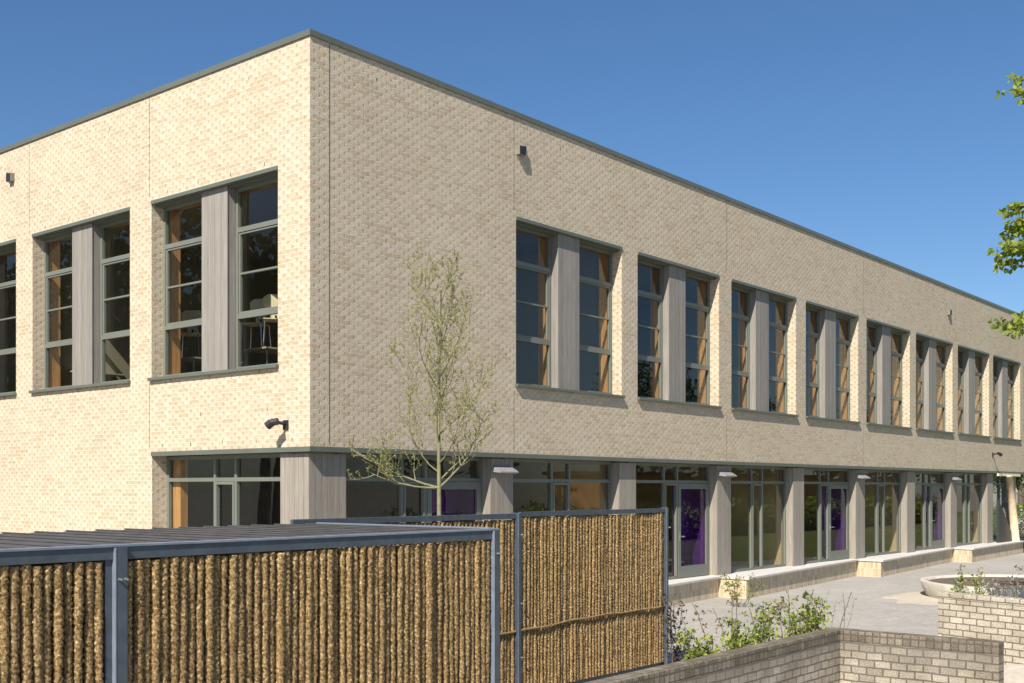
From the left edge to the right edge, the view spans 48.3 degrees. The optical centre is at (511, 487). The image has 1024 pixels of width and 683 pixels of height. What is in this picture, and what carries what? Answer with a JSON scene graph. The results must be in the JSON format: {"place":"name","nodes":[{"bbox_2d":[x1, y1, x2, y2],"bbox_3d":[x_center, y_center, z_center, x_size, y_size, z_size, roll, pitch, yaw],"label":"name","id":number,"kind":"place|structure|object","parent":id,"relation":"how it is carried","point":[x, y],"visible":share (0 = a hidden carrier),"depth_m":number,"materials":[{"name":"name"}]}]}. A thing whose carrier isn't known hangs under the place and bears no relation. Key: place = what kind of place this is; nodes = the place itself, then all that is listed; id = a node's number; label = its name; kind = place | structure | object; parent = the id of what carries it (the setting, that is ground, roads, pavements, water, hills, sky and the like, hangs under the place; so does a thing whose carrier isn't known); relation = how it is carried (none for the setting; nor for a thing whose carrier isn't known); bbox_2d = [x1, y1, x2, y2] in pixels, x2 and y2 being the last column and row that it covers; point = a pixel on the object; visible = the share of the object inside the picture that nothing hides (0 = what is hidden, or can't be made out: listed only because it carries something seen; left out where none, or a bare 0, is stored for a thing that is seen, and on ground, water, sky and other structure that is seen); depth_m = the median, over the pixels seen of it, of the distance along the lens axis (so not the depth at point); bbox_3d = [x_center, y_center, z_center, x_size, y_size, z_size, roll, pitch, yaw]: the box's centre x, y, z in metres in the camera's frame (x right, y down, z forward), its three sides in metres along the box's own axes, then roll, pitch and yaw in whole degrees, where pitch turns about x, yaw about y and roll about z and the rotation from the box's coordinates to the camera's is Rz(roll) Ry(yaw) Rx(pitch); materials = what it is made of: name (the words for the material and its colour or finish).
{"place":"outdoors","nodes":[
{"label":"outdoors","id":0,"kind":"place"},
{"bbox_2d":[0,0,1023,492],"label":"sky","id":1,"kind":"structure","parent":0,"point":[878,128],"materials":[{"name":"blue"}]},
{"bbox_2d":[668,530,671,569],"bbox_3d":[5.244,1.586,32.420,0.440,1.319,2.640,0,0,39],"label":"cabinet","id":2,"kind":"object","parent":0,"point":[669,552],"visible":0.01,"depth_m":31.48,"materials":[{"name":"black wood"}]},
{"bbox_2d":[668,553,1023,662],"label":"paving","id":3,"kind":"structure","parent":0,"point":[873,610],"depth_m":26.78,"materials":[{"name":"grey concrete"}]},
{"bbox_2d":[0,522,500,682],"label":"bicycle shed","id":4,"kind":"structure","parent":3,"relation":"on","point":[283,603],"depth_m":8.59,"materials":[{"name":"brown metal"}]},
{"bbox_2d":[347,238,509,522],"bbox_3d":[-1.224,-0.518,17.534,2.110,6.590,2.229,0,0,39],"label":"young tree","id":5,"kind":"object","parent":3,"relation":"on","point":[438,409],"visible":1,"depth_m":17.37,"materials":[{"name":"green plant"}]},
{"bbox_2d":[290,507,670,682],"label":"rope screen","id":6,"kind":"object","parent":3,"relation":"on","point":[580,596],"visible":0.61,"depth_m":15.83,"materials":[{"name":"brown fabric"}]},
{"bbox_2d":[657,592,696,663],"bbox_3d":[2.063,2.033,14.422,0.695,1.491,0.489,0,0,83],"label":"dark sapling","id":7,"kind":"object","parent":3,"relation":"on","point":[671,640],"visible":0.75,"depth_m":14.40,"materials":[{"name":"purple plant"}]},
{"bbox_2d":[668,576,720,606],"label":"terrace plinth","id":8,"kind":"structure","parent":3,"relation":"on","point":[690,589],"depth_m":27.85,"materials":[{"name":"concrete"}]},
{"bbox_2d":[674,627,718,659],"bbox_3d":[2.402,2.241,14.297,0.937,1.080,0.734,0,0,-26],"label":"green bush","id":9,"kind":"object","parent":3,"relation":"on","point":[693,652],"visible":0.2,"depth_m":14.06,"materials":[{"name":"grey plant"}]},
{"bbox_2d":[694,618,753,653],"bbox_3d":[2.742,2.248,14.758,0.858,1.070,0.956,0,0,-1],"label":"green bush","id":10,"kind":"object","parent":3,"relation":"on","point":[731,623],"visible":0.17,"depth_m":14.64,"materials":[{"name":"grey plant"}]},
{"bbox_2d":[692,578,785,650],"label":"bronze stems","id":11,"kind":"object","parent":3,"relation":"on","point":[734,597],"visible":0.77,"depth_m":17.72,"materials":[{"name":"brown plant"}]},
{"bbox_2d":[720,571,767,606],"bbox_3d":[5.316,2.365,26.643,1.185,0.835,0.622,0,0,34],"label":"climbing plant","id":12,"kind":"object","parent":3,"relation":"on","point":[749,591],"visible":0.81,"depth_m":26.62,"materials":[{"name":"green plant"}]},
{"bbox_2d":[722,611,778,651],"bbox_3d":[3.202,2.195,15.397,0.886,1.170,0.683,0,0,39],"label":"green bush","id":13,"kind":"object","parent":3,"relation":"on","point":[756,637],"visible":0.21,"depth_m":15.28,"materials":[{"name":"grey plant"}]},
{"bbox_2d":[744,599,809,642],"bbox_3d":[3.781,2.192,16.163,0.967,1.178,0.950,0,0,39],"label":"green bush","id":14,"kind":"object","parent":3,"relation":"on","point":[794,625],"visible":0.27,"depth_m":16.14,"materials":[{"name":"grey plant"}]},
{"bbox_2d":[707,559,857,598],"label":"terrace plinth","id":15,"kind":"structure","parent":3,"relation":"on","point":[780,579],"depth_m":31.14,"materials":[{"name":"concrete"}]},
{"bbox_2d":[585,627,1003,682],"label":"garden wall","id":16,"kind":"structure","parent":3,"relation":"on","point":[835,655],"depth_m":15.04,"materials":[{"name":"beige brick"}]},
{"bbox_2d":[773,589,833,637],"bbox_3d":[4.251,2.131,16.788,0.958,1.311,0.596,0,0,39],"label":"green bush","id":17,"kind":"object","parent":3,"relation":"on","point":[814,621],"visible":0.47,"depth_m":16.71,"materials":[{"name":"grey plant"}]},
{"bbox_2d":[790,588,856,628],"bbox_3d":[4.705,2.163,17.248,0.995,1.237,0.730,0,0,11],"label":"wispy plant","id":18,"kind":"object","parent":3,"relation":"on","point":[807,601],"visible":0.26,"depth_m":17.24,"materials":[{"name":"plant"}]},
{"bbox_2d":[857,548,953,576],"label":"terrace plinth","id":19,"kind":"structure","parent":3,"relation":"on","point":[882,565],"depth_m":37.64,"materials":[{"name":"concrete"}]},
{"bbox_2d":[881,592,937,605],"bbox_3d":[10.711,2.772,29.110,1.966,0.001,4.544,0,0,39],"label":"sand patch","id":20,"kind":"object","parent":3,"relation":"on","point":[919,598],"visible":0.49,"depth_m":28.67,"materials":[{"name":"beige sand"}]},
{"bbox_2d":[950,563,990,594],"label":"planter shrub","id":21,"kind":"object","parent":3,"relation":"on","point":[976,583],"visible":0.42,"depth_m":23.40,"materials":[{"name":"green plant"}]},
{"bbox_2d":[920,574,1023,598],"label":"round planter","id":22,"kind":"object","parent":3,"relation":"on","point":[932,586],"visible":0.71,"depth_m":29.16,"materials":[{"name":"beige concrete"}]},
{"bbox_2d":[938,591,1023,663],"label":"garden wall","id":23,"kind":"structure","parent":3,"relation":"on","point":[980,616],"depth_m":17.76,"materials":[{"name":"beige brick"}]},
{"bbox_2d":[953,541,1023,562],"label":"terrace plinth","id":24,"kind":"structure","parent":3,"relation":"on","point":[976,552],"depth_m":44.38,"materials":[{"name":"concrete"}]},
{"bbox_2d":[996,500,1011,542],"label":"wedge panel","id":25,"kind":"object","parent":24,"relation":"on","point":[1003,532],"visible":1,"depth_m":46.98,"materials":[{"name":"paint"}]},
{"bbox_2d":[1006,475,1019,540],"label":"log post","id":26,"kind":"object","parent":24,"relation":"on","point":[1014,527],"visible":0.95,"depth_m":47.77,"materials":[{"name":"beige wood"}]},
{"bbox_2d":[955,573,1021,597],"bbox_3d":[9.481,2.213,22.234,1.566,1.136,1.234,0,0,11],"label":"pale flower plant","id":27,"kind":"object","parent":3,"relation":"on","point":[993,593],"visible":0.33,"depth_m":22.45,"materials":[{"name":"grey plant"}]},
{"bbox_2d":[987,72,1023,339],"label":"leafy tree","id":28,"kind":"object","parent":3,"relation":"on","point":[1012,248],"visible":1,"depth_m":20.03,"materials":[{"name":"green plant"}]},
{"bbox_2d":[915,511,921,544],"bbox_3d":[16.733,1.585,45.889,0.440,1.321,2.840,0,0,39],"label":"window pane","id":29,"kind":"structure","parent":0,"point":[918,528],"depth_m":44.77,"materials":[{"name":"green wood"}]},
{"bbox_2d":[993,493,1017,506],"bbox_3d":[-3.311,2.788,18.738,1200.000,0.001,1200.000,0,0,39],"label":"ground","id":30,"kind":"structure","parent":0,"point":[994,497],"depth_m":303.51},
{"bbox_2d":[0,28,1023,579],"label":"school building","id":31,"kind":"structure","parent":30,"relation":"on","point":[668,340],"depth_m":23.99,"materials":[{"name":"brick"}]},
{"bbox_2d":[0,239,16,396],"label":"window","id":32,"kind":"structure","parent":31,"relation":"in","point":[7,248],"depth_m":25.59,"materials":[{"name":"grey metal"}]},
{"bbox_2d":[6,172,14,182],"bbox_3d":[-10.989,-6.799,24.996,0.250,0.210,0.105,0,0,39],"label":"wall lamp","id":33,"kind":"object","parent":31,"relation":"attached to","point":[10,177],"visible":1,"depth_m":24.94,"materials":[{"name":"black plastic"}]},
{"bbox_2d":[29,207,130,392],"bbox_3d":[-8.636,-3.727,23.511,3.790,3.407,0.745,0,0,39],"label":"window","id":34,"kind":"structure","parent":31,"relation":"in","point":[88,236],"depth_m":23.33,"materials":[{"name":"grey wood"}]},
{"bbox_2d":[66,371,124,379],"bbox_3d":[-9.457,-1.946,25.746,0.700,1.280,1.200,0,0,39],"label":"school table","id":35,"kind":"object","parent":31,"relation":"on","point":[113,374],"visible":0.14,"depth_m":25.86,"materials":[{"name":"laminate"}]},
{"bbox_2d":[181,356,242,371],"bbox_3d":[-6.152,-1.946,23.152,0.700,1.280,1.200,0,0,39],"label":"school table","id":36,"kind":"object","parent":31,"relation":"on","point":[193,359],"visible":0.13,"depth_m":22.71,"materials":[{"name":"laminate"}]},
{"bbox_2d":[181,310,201,357],"bbox_3d":[-6.453,-3.094,22.959,0.460,1.013,0.476,0,0,-5],"label":"school chair","id":37,"kind":"object","parent":36,"relation":"on","point":[190,315],"visible":0.61,"depth_m":23.16,"materials":[{"name":"beige plastic"}]},
{"bbox_2d":[147,166,278,380],"bbox_3d":[-5.194,-3.727,20.675,3.790,3.407,0.745,0,0,39],"label":"window","id":38,"kind":"structure","parent":31,"relation":"in","point":[221,240],"depth_m":20.49,"materials":[{"name":"grey wood"}]},
{"bbox_2d":[167,453,295,527],"bbox_3d":[-5.155,0.824,20.714,3.693,2.845,0.095,0,0,39],"label":"window","id":39,"kind":"structure","parent":31,"relation":"in","point":[217,481],"depth_m":20.85,"materials":[{"name":"grey metal"}]},
{"bbox_2d":[243,346,277,365],"bbox_3d":[-4.363,-1.946,21.549,0.700,1.280,1.200,0,0,39],"label":"school table","id":40,"kind":"object","parent":31,"relation":"on","point":[267,350],"visible":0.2,"depth_m":21.25,"materials":[{"name":"laminate"}]},
{"bbox_2d":[242,299,270,347],"bbox_3d":[-4.821,-3.094,21.553,0.460,1.013,0.476,0,0,13],"label":"school chair","id":41,"kind":"object","parent":40,"relation":"on","point":[255,304],"visible":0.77,"depth_m":21.75,"materials":[{"name":"black plastic"}]},
{"bbox_2d":[263,294,277,346],"bbox_3d":[-4.350,-3.094,21.031,0.460,1.013,0.476,0,0,-10],"label":"school chair","id":42,"kind":"object","parent":40,"relation":"on","point":[270,300],"visible":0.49,"depth_m":21.20,"materials":[{"name":"beige plastic"}]},
{"bbox_2d":[264,418,288,429],"bbox_3d":[-3.928,-1.065,19.004,0.247,0.190,0.369,0,0,39],"label":"security camera","id":43,"kind":"object","parent":31,"relation":"attached to","point":[269,423],"visible":1,"depth_m":18.92,"materials":[{"name":"black plastic"}]},
{"bbox_2d":[334,453,481,523],"bbox_3d":[-1.816,0.824,21.106,0.095,2.845,3.791,0,0,39],"label":"window","id":44,"kind":"structure","parent":31,"relation":"in","point":[401,488],"depth_m":21.13,"materials":[{"name":"grey metal"}]},
{"bbox_2d":[427,482,480,522],"bbox_3d":[-1.125,1.059,21.936,0.075,2.345,1.501,0,0,39],"label":"glazed door","id":45,"kind":"structure","parent":31,"relation":"in","point":[457,498],"depth_m":22.01,"materials":[{"name":"purple glass"}]},
{"bbox_2d":[492,465,518,473],"bbox_3d":[-0.132,-0.361,22.571,0.230,0.163,0.560,0,0,39],"label":"wall light","id":46,"kind":"object","parent":31,"relation":"attached to","point":[504,469],"visible":1,"depth_m":22.48,"materials":[{"name":"grey metal"}]},
{"bbox_2d":[516,145,526,156],"bbox_3d":[0.200,-6.769,22.913,0.105,0.210,0.250,0,0,39],"label":"wall lamp","id":47,"kind":"object","parent":31,"relation":"attached to","point":[521,150],"visible":1,"depth_m":22.84,"materials":[{"name":"black plastic"}]},
{"bbox_2d":[502,458,610,517],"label":"window","id":48,"kind":"structure","parent":31,"relation":"in","point":[551,486],"depth_m":24.71,"materials":[{"name":"grey metal"}]},
{"bbox_2d":[515,216,624,397],"bbox_3d":[1.048,-3.727,24.495,0.745,3.407,3.830,0,0,39],"label":"window","id":49,"kind":"structure","parent":31,"relation":"in","point":[557,268],"depth_m":24.33,"materials":[{"name":"grey wood"}]},
{"bbox_2d":[625,462,709,579],"bbox_3d":[3.867,0.824,28.001,0.095,2.845,3.761,0,0,39],"label":"window","id":50,"kind":"structure","parent":31,"relation":"in","point":[663,482],"depth_m":28.17,"materials":[{"name":"grey metal"}]},
{"bbox_2d":[637,252,721,408],"bbox_3d":[3.853,-3.727,27.898,0.745,3.407,3.830,0,0,39],"label":"window","id":51,"kind":"structure","parent":31,"relation":"in","point":[667,295],"depth_m":27.75,"materials":[{"name":"grey metal"}]},
{"bbox_2d":[672,483,708,577],"bbox_3d":[4.418,1.039,28.946,0.565,2.385,1.471,0,0,39],"label":"glazed door","id":52,"kind":"structure","parent":31,"relation":"in","point":[693,498],"depth_m":28.87,"materials":[{"name":"grey glass"}]},
{"bbox_2d":[718,471,736,476],"bbox_3d":[5.553,-0.361,29.470,0.230,0.163,0.600,0,0,39],"label":"wall light","id":53,"kind":"object","parent":31,"relation":"attached to","point":[726,473],"visible":1,"depth_m":29.37,"materials":[{"name":"grey metal"}]},
{"bbox_2d":[721,465,785,572],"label":"window","id":54,"kind":"structure","parent":31,"relation":"in","point":[751,483],"depth_m":31.62,"materials":[{"name":"grey metal"}]},
{"bbox_2d":[731,279,798,416],"bbox_3d":[6.664,-3.727,31.309,0.745,3.407,3.830,0,0,39],"label":"window","id":55,"kind":"structure","parent":31,"relation":"in","point":[752,316],"depth_m":31.16,"materials":[{"name":"grey metal"}]},
{"bbox_2d":[795,467,848,563],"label":"window","id":56,"kind":"structure","parent":31,"relation":"in","point":[819,484],"depth_m":34.60,"materials":[{"name":"grey metal"}]},
{"bbox_2d":[805,300,860,423],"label":"window","id":57,"kind":"structure","parent":31,"relation":"in","point":[821,333],"depth_m":34.56,"materials":[{"name":"grey glass"}]},
{"bbox_2d":[822,484,848,560],"bbox_3d":[10.031,1.039,35.756,0.565,2.385,1.441,0,0,39],"label":"glazed door","id":58,"kind":"structure","parent":31,"relation":"in","point":[838,493],"depth_m":35.73,"materials":[{"name":"grey glass"}]},
{"bbox_2d":[856,474,870,478],"bbox_3d":[11.153,-0.361,36.265,0.230,0.163,0.590,0,0,39],"label":"wall light","id":59,"kind":"object","parent":31,"relation":"attached to","point":[862,476],"visible":1,"depth_m":36.13,"materials":[{"name":"grey metal"}]},
{"bbox_2d":[856,469,900,556],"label":"window","id":60,"kind":"structure","parent":31,"relation":"in","point":[876,482],"depth_m":38.43,"materials":[{"name":"grey metal"}]},
{"bbox_2d":[866,318,911,428],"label":"window","id":61,"kind":"structure","parent":31,"relation":"in","point":[879,353],"depth_m":37.97,"materials":[{"name":"grey glass"}]},
{"bbox_2d":[911,471,944,550],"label":"window","id":62,"kind":"structure","parent":31,"relation":"in","point":[923,483],"depth_m":41.70,"materials":[{"name":"grey metal"}]},
{"bbox_2d":[926,485,943,548],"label":"glazed door","id":63,"kind":"structure","parent":31,"relation":"in","point":[937,491],"depth_m":42.59,"materials":[{"name":"grey glass"}]},
{"bbox_2d":[916,332,954,433],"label":"window","id":64,"kind":"structure","parent":31,"relation":"in","point":[930,351],"depth_m":41.29,"materials":[{"name":"grey glass"}]},
{"bbox_2d":[951,476,961,480],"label":"wall light","id":65,"kind":"object","parent":31,"relation":"attached to","point":[954,478],"visible":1,"depth_m":42.90,"materials":[{"name":"grey metal"}]},
{"bbox_2d":[949,472,981,545],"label":"window","id":66,"kind":"structure","parent":31,"relation":"in","point":[963,483],"depth_m":45.20,"materials":[{"name":"grey metal"}]},
{"bbox_2d":[958,344,990,437],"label":"window","id":67,"kind":"structure","parent":31,"relation":"in","point":[969,359],"depth_m":44.64,"materials":[{"name":"grey glass"}]},
{"bbox_2d":[985,473,1004,541],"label":"window","id":68,"kind":"structure","parent":31,"relation":"in","point":[1003,477],"depth_m":48.58,"materials":[{"name":"grey metal"}]},
{"bbox_2d":[992,452,1002,456],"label":"security camera","id":69,"kind":"object","parent":31,"relation":"attached to","point":[999,454],"visible":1,"depth_m":46.29,"materials":[{"name":"black plastic"}]},
{"bbox_2d":[993,354,1021,440],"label":"window","id":70,"kind":"structure","parent":31,"relation":"in","point":[1003,368],"depth_m":47.93,"materials":[{"name":"grey glass"}]},
{"bbox_2d":[993,503,1023,535],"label":"clipped hedge","id":71,"kind":"object","parent":30,"relation":"on","point":[1020,507],"visible":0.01,"depth_m":66.64,"materials":[{"name":"green plant"}]},
{"bbox_2d":[993,475,1023,504],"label":"yard tree","id":72,"kind":"object","parent":30,"relation":"on","point":[1018,482],"visible":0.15,"depth_m":71.06,"materials":[{"name":"green plant"}]},
{"bbox_2d":[1004,664,1023,682],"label":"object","id":73,"kind":"object","parent":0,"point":[1013,673],"visible":0.23,"depth_m":16.03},
{"bbox_2d":[1017,477,1022,506],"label":"yard tree","id":74,"kind":"object","parent":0,"point":[1020,498],"depth_m":83.58,"materials":[{"name":"brown plant"}]},
{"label":"planter box","id":75,"kind":"object","parent":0,"visible":0},
{"bbox_2d":[1017,509,1023,537],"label":"variegated shrub","id":76,"kind":"object","parent":75,"relation":"in","point":[1021,527],"visible":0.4,"depth_m":49.21,"materials":[{"name":"grey plant"}]}
]}

